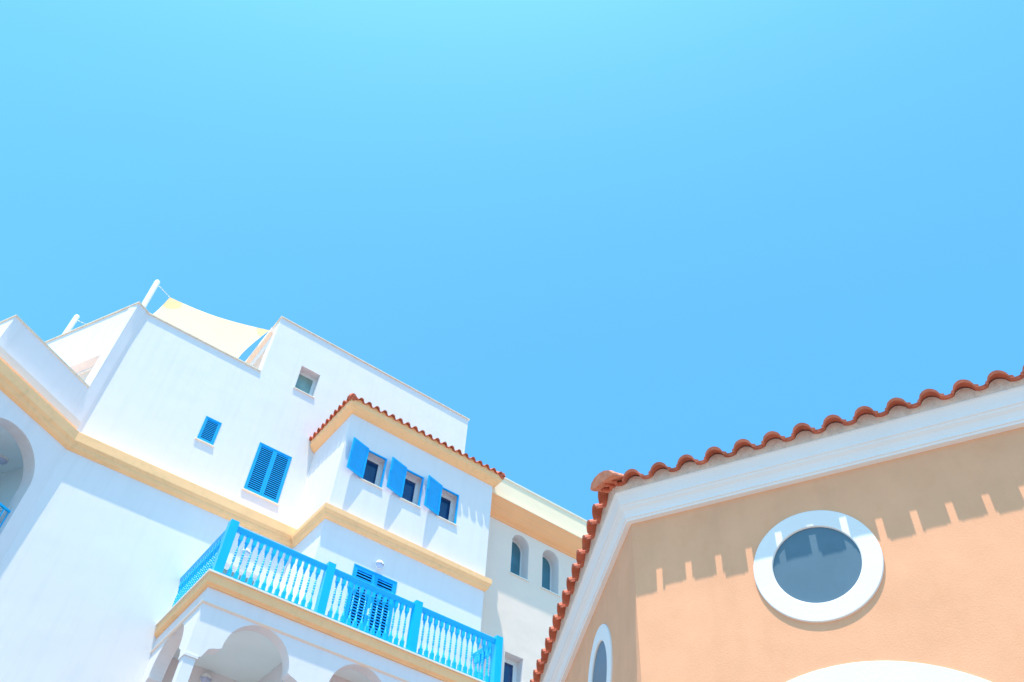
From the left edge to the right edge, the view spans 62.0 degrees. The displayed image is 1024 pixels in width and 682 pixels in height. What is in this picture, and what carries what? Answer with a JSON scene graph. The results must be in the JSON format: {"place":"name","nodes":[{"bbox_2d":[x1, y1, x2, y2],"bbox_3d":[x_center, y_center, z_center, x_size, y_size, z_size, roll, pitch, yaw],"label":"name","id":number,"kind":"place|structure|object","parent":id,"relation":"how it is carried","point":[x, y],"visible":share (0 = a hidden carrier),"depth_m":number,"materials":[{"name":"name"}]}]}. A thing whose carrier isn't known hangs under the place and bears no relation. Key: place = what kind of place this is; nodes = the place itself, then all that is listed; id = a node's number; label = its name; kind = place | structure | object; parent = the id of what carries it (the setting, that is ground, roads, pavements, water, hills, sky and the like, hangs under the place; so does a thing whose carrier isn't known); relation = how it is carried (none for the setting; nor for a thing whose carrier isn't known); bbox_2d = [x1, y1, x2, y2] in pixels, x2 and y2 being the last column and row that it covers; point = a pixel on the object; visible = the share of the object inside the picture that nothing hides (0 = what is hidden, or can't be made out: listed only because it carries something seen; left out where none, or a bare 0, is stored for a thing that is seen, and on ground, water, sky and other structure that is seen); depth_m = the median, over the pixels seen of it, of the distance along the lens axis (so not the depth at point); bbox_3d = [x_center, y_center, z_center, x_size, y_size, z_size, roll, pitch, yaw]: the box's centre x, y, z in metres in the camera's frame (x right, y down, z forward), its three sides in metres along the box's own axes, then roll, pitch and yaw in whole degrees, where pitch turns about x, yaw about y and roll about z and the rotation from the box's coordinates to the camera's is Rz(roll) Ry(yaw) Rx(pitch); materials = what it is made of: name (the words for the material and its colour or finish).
{"place":"outdoors","nodes":[
{"label":"outdoors","id":0,"kind":"place"},
{"bbox_2d":[0,0,1023,519],"label":"sky","id":1,"kind":"structure","parent":0,"point":[619,236],"materials":[{"name":"blue"}]},
{"bbox_2d":[477,477,587,681],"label":"cream building","id":2,"kind":"structure","parent":0,"point":[534,543],"depth_m":24.04,"materials":[{"name":"paint"}]},
{"bbox_2d":[503,651,522,681],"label":"window","id":3,"kind":"structure","parent":2,"relation":"in","point":[513,665],"depth_m":21.86,"materials":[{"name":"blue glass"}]},
{"bbox_2d":[509,535,529,581],"bbox_3d":[0.120,6.186,24.194,0.700,1.397,0.420,31,-54,-22],"label":"window","id":4,"kind":"structure","parent":2,"relation":"in","point":[520,547],"depth_m":24.45,"materials":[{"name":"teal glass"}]},
{"bbox_2d":[540,550,559,596],"bbox_3d":[1.000,6.719,24.611,0.700,1.397,0.420,31,-54,-22],"label":"window","id":5,"kind":"structure","parent":2,"relation":"in","point":[550,563],"depth_m":24.86,"materials":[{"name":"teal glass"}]},
{"bbox_2d":[530,365,1023,681],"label":"peach house","id":6,"kind":"structure","parent":0,"point":[866,544],"depth_m":6.51,"materials":[{"name":"paint"}]},
{"bbox_2d":[588,624,612,681],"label":"round window","id":7,"kind":"structure","parent":6,"relation":"in","point":[601,659],"depth_m":7.79,"materials":[{"name":"white paint"}]},
{"bbox_2d":[753,510,883,622],"bbox_3d":[2.305,1.704,6.418,0.944,0.944,0.118,-19,-52,19],"label":"round window","id":8,"kind":"structure","parent":6,"relation":"in","point":[816,566],"depth_m":6.37,"materials":[{"name":"white paint"}]},
{"bbox_2d":[787,661,989,681],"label":"arched window","id":9,"kind":"structure","parent":6,"relation":"in","point":[867,671],"depth_m":5.63,"materials":[{"name":"white paint"}]},
{"label":"ground","id":10,"kind":"structure","parent":0,"visible":0},
{"bbox_2d":[0,301,505,681],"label":"apartment building","id":11,"kind":"structure","parent":10,"relation":"on","point":[158,475],"depth_m":19.56,"materials":[{"name":"white paint"}]},
{"bbox_2d":[0,455,8,464],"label":"wall lamp","id":12,"kind":"object","parent":11,"relation":"attached to","point":[4,460],"visible":1,"depth_m":18.42,"materials":[{"name":"white glass"}]},
{"bbox_2d":[62,314,79,333],"bbox_3d":[-14.018,0.592,25.713,0.277,4.200,0.277,31,-54,-22],"label":"sail pole","id":13,"kind":"object","parent":11,"relation":"on","point":[73,321],"visible":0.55,"depth_m":26.92,"materials":[{"name":"white metal"}]},
{"bbox_2d":[77,366,93,380],"bbox_3d":[-11.296,1.646,20.929,2.470,2.330,0.050,-19,-52,19],"label":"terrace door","id":14,"kind":"structure","parent":11,"relation":"in","point":[84,373],"depth_m":21.52,"materials":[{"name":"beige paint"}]},
{"bbox_2d":[142,280,159,307],"bbox_3d":[-11.009,-0.425,24.642,0.277,4.250,0.277,31,-54,-22],"label":"sail pole","id":15,"kind":"object","parent":11,"relation":"on","point":[151,292],"visible":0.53,"depth_m":25.72,"materials":[{"name":"white metal"}]},
{"bbox_2d":[79,287,268,357],"bbox_3d":[-10.650,-0.376,26.728,5.650,0.844,2.983,21,-50,-15],"label":"shade sail","id":16,"kind":"object","parent":15,"relation":"attached to","point":[236,339],"visible":0.45,"depth_m":26.55,"materials":[{"name":"beige fabric"}]},
{"bbox_2d":[199,672,211,681],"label":"wall lamp","id":17,"kind":"object","parent":11,"relation":"attached to","point":[206,677],"visible":1,"depth_m":17.59,"materials":[{"name":"white glass"}]},
{"bbox_2d":[195,416,221,446],"bbox_3d":[-7.765,2.330,21.797,0.515,0.805,0.155,31,-54,-22],"label":"window","id":18,"kind":"structure","parent":11,"relation":"in","point":[209,430],"depth_m":21.81,"materials":[{"name":"blue paint"}]},
{"bbox_2d":[223,566,255,585],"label":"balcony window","id":19,"kind":"structure","parent":11,"relation":"in","point":[226,568],"depth_m":19.68,"materials":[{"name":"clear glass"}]},
{"bbox_2d":[241,548,249,556],"bbox_3d":[-6.211,4.932,19.892,0.200,0.200,0.125,31,-54,-22],"label":"wall lamp","id":20,"kind":"object","parent":11,"relation":"attached to","point":[247,552],"visible":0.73,"depth_m":19.86,"materials":[{"name":"white glass"}]},
{"bbox_2d":[242,442,291,505],"bbox_3d":[-6.362,3.457,22.172,1.035,1.585,0.155,31,-54,-22],"label":"window","id":21,"kind":"structure","parent":11,"relation":"in","point":[268,471],"depth_m":22.17,"materials":[{"name":"blue paint"}]},
{"bbox_2d":[293,371,315,398],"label":"window","id":22,"kind":"structure","parent":11,"relation":"in","point":[305,384],"depth_m":25.15,"materials":[{"name":"clear glass"}]},
{"bbox_2d":[346,437,386,489],"bbox_3d":[-3.745,3.177,21.619,0.377,1.000,1.187,-35,-59,29],"label":"window","id":23,"kind":"structure","parent":11,"relation":"in","point":[366,467],"depth_m":21.65,"materials":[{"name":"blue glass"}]},
{"bbox_2d":[344,563,397,640],"bbox_3d":[-3.243,6.107,19.087,1.170,2.050,0.200,31,-54,-22],"label":"balcony door","id":24,"kind":"structure","parent":11,"relation":"in","point":[360,572],"depth_m":19.32,"materials":[{"name":"blue paint"}]},
{"bbox_2d":[375,560,383,568],"bbox_3d":[-3.098,5.229,19.958,0.200,0.200,0.125,31,-54,-22],"label":"wall lamp","id":25,"kind":"object","parent":11,"relation":"attached to","point":[379,564],"visible":1,"depth_m":19.92,"materials":[{"name":"white glass"}]},
{"bbox_2d":[386,457,423,507],"bbox_3d":[-2.829,3.732,22.052,0.376,1.000,1.177,-35,-59,29],"label":"window","id":26,"kind":"structure","parent":11,"relation":"in","point":[406,487],"depth_m":22.08,"materials":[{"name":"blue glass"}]},
{"bbox_2d":[424,475,458,525],"bbox_3d":[-1.930,4.277,22.478,0.377,1.000,1.187,-35,-59,29],"label":"window","id":27,"kind":"structure","parent":11,"relation":"in","point":[438,502],"depth_m":22.51,"materials":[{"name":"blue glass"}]}
]}

